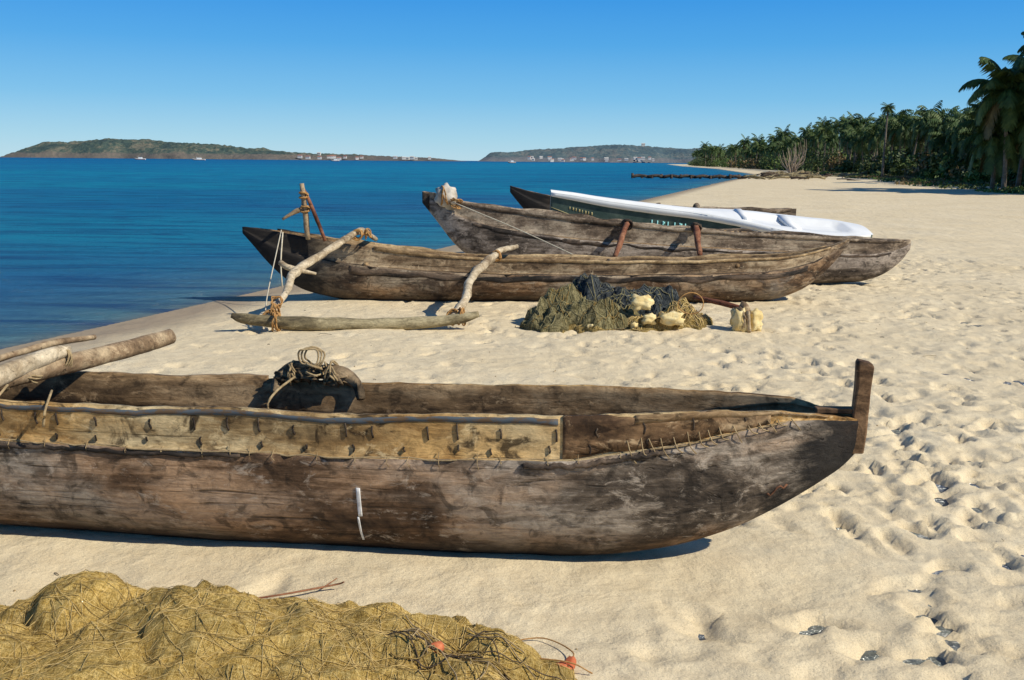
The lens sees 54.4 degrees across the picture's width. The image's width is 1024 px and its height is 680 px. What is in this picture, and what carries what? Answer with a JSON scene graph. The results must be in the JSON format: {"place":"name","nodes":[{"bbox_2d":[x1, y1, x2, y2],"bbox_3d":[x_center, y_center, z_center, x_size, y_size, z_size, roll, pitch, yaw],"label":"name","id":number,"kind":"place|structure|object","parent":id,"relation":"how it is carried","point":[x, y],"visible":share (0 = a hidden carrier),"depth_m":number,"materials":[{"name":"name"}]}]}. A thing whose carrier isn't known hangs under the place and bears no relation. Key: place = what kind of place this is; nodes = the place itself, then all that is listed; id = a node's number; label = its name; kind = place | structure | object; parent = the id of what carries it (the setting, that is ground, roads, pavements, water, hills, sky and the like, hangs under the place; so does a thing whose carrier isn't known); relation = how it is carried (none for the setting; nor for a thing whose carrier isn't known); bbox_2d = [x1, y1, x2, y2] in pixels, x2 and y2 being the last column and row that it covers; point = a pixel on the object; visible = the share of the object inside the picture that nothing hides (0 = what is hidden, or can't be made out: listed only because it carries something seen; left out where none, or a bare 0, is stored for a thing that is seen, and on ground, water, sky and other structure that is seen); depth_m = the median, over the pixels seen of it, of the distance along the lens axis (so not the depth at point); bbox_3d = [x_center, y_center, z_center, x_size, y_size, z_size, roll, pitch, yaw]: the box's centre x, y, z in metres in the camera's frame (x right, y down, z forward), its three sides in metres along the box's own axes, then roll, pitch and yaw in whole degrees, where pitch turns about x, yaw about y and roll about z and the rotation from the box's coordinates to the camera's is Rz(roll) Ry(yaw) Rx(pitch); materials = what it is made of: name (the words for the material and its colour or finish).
{"place":"outdoors","nodes":[
{"label":"outdoors","id":0,"kind":"place"},
{"bbox_2d":[1,138,457,160],"bbox_3d":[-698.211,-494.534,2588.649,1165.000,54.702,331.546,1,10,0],"label":"headland hill","id":1,"kind":"structure","parent":0,"point":[127,148],"depth_m":2502.77,"materials":[{"name":"plant"}]},
{"bbox_2d":[0,164,1023,679],"bbox_3d":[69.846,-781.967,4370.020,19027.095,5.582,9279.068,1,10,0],"label":"beach ground","id":2,"kind":"structure","parent":0,"point":[752,598],"depth_m":5.25,"materials":[{"name":"beige sand"}]},
{"bbox_2d":[0,569,592,679],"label":"fishing net","id":3,"kind":"object","parent":2,"relation":"on","point":[90,625],"visible":0.98,"depth_m":3.27,"materials":[{"name":"fabric"}]},
{"bbox_2d":[259,578,343,597],"bbox_3d":[-0.898,0.983,3.938,0.461,0.038,0.082,-3,11,-17],"label":"driftwood stick","id":4,"kind":"object","parent":2,"relation":"on","point":[309,589],"visible":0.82,"depth_m":3.93,"materials":[{"name":"brown wood"}]},
{"bbox_2d":[0,329,873,555],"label":"outrigger canoe","id":5,"kind":"object","parent":2,"relation":"on","point":[295,452],"visible":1,"depth_m":4.22,"materials":[{"name":"brown wood"}]},
{"bbox_2d":[13,278,1021,649],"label":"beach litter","id":6,"kind":"object","parent":2,"relation":"on","point":[555,370],"visible":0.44,"depth_m":9.74,"materials":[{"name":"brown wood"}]},
{"bbox_2d":[230,183,848,331],"bbox_3d":[0.512,-0.997,11.216,7.460,1.442,2.786,0,10,-3],"label":"outrigger canoe","id":7,"kind":"object","parent":2,"relation":"on","point":[350,265],"visible":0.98,"depth_m":12.00,"materials":[{"name":"brown wood"}]},
{"bbox_2d":[515,272,749,333],"bbox_3d":[1.216,-0.409,10.656,2.485,0.576,1.424,1,10,0],"label":"fishing net pile","id":8,"kind":"object","parent":2,"relation":"on","point":[583,302],"visible":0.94,"depth_m":10.34,"materials":[{"name":"fabric"}]},
{"bbox_2d":[510,186,795,215],"bbox_3d":[2.608,-2.196,18.390,5.300,1.259,0.626,0,10,-2],"label":"wooden canoe","id":9,"kind":"object","parent":2,"relation":"on","point":[526,199],"visible":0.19,"depth_m":18.16,"materials":[{"name":"brown wood"}]},
{"bbox_2d":[422,183,910,282],"bbox_3d":[2.260,-1.446,13.844,7.030,1.407,1.486,0,10,-2],"label":"outrigger canoe","id":10,"kind":"object","parent":2,"relation":"on","point":[475,228],"visible":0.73,"depth_m":13.95,"materials":[{"name":"brown wood"}]},
{"bbox_2d":[631,173,759,178],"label":"timber groyne","id":11,"kind":"object","parent":2,"relation":"on","point":[681,176],"visible":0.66,"depth_m":110.37,"materials":[{"name":"brown wood"}]},
{"bbox_2d":[550,190,872,237],"bbox_3d":[3.198,-1.786,16.170,5.200,1.292,1.244,0,21,-3],"label":"white rowing boat","id":12,"kind":"object","parent":2,"relation":"on","point":[566,202],"visible":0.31,"depth_m":15.88,"materials":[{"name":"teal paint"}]},
{"bbox_2d":[730,301,762,332],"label":"floats","id":13,"kind":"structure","parent":2,"relation":"on","point":[743,318],"depth_m":10.18,"materials":[{"name":"plastic"}]},
{"bbox_2d":[778,141,806,172],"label":"dead tree","id":14,"kind":"object","parent":2,"relation":"on","point":[794,167],"visible":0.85,"depth_m":165.19,"materials":[{"name":"grey wood"}]},
{"bbox_2d":[743,170,865,180],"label":"driftwood pile","id":15,"kind":"object","parent":2,"relation":"on","point":[800,174],"visible":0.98,"depth_m":112.86,"materials":[{"name":"brown wood"}]},
{"bbox_2d":[687,146,1023,184],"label":"shrub undergrowth","id":16,"kind":"object","parent":2,"relation":"on","point":[901,164],"visible":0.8,"depth_m":133.17,"materials":[{"name":"green plant"}]},
{"bbox_2d":[692,100,1019,171],"bbox_3d":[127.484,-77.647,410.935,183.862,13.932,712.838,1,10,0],"label":"palm grove","id":17,"kind":"object","parent":2,"relation":"on","point":[937,131],"visible":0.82,"depth_m":153.33,"materials":[{"name":"green plant"}]},
{"bbox_2d":[703,142,1023,172],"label":"distant trees","id":18,"kind":"object","parent":2,"relation":"on","point":[907,150],"visible":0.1,"depth_m":143.69,"materials":[{"name":"green plant"}]},
{"bbox_2d":[880,102,894,176],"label":"palmyra palm tree","id":19,"kind":"object","parent":2,"relation":"on","point":[887,110],"visible":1,"depth_m":118.09,"materials":[{"name":"green plant"}]},
{"bbox_2d":[806,170,1023,194],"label":"beach creeper","id":20,"kind":"object","parent":2,"relation":"on","point":[940,182],"visible":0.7,"depth_m":80.87,"materials":[{"name":"green plant"}]},
{"bbox_2d":[957,104,1023,189],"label":"coconut palm tree","id":21,"kind":"object","parent":2,"relation":"on","point":[992,155],"visible":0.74,"depth_m":61.45,"materials":[{"name":"green plant"}]},
{"bbox_2d":[958,51,1023,189],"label":"coconut palm tree","id":22,"kind":"object","parent":2,"relation":"on","point":[995,100],"visible":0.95,"depth_m":59.51,"materials":[{"name":"green plant"}]},
{"bbox_2d":[991,54,1023,186],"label":"coconut palm tree","id":23,"kind":"object","parent":2,"relation":"on","point":[1012,58],"visible":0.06,"depth_m":64.90,"materials":[{"name":"green plant"}]},
{"bbox_2d":[994,80,1023,159],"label":"coconut palm tree","id":24,"kind":"object","parent":2,"relation":"on","point":[1020,130],"visible":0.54,"depth_m":59.92,"materials":[{"name":"green plant"}]},
{"bbox_2d":[1011,31,1023,86],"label":"coconut palm tree","id":25,"kind":"object","parent":2,"relation":"on","point":[1020,67],"visible":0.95,"depth_m":58.18,"materials":[{"name":"green plant"}]},
{"bbox_2d":[0,157,1023,665],"bbox_3d":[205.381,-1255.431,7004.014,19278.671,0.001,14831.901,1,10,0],"label":"sea water","id":26,"kind":"structure","parent":0,"point":[88,243],"depth_m":31.27,"materials":[{"name":"blue liquid"}]},
{"bbox_2d":[0,0,1023,160],"label":"sky","id":27,"kind":"structure","parent":0,"point":[460,80],"materials":[{"name":"blue"}]},
{"bbox_2d":[479,144,726,162],"bbox_3d":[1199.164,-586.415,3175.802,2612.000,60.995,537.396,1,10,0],"label":"headland hill","id":28,"kind":"structure","parent":0,"point":[614,153],"depth_m":3038.22,"materials":[{"name":"plant"}]}
]}

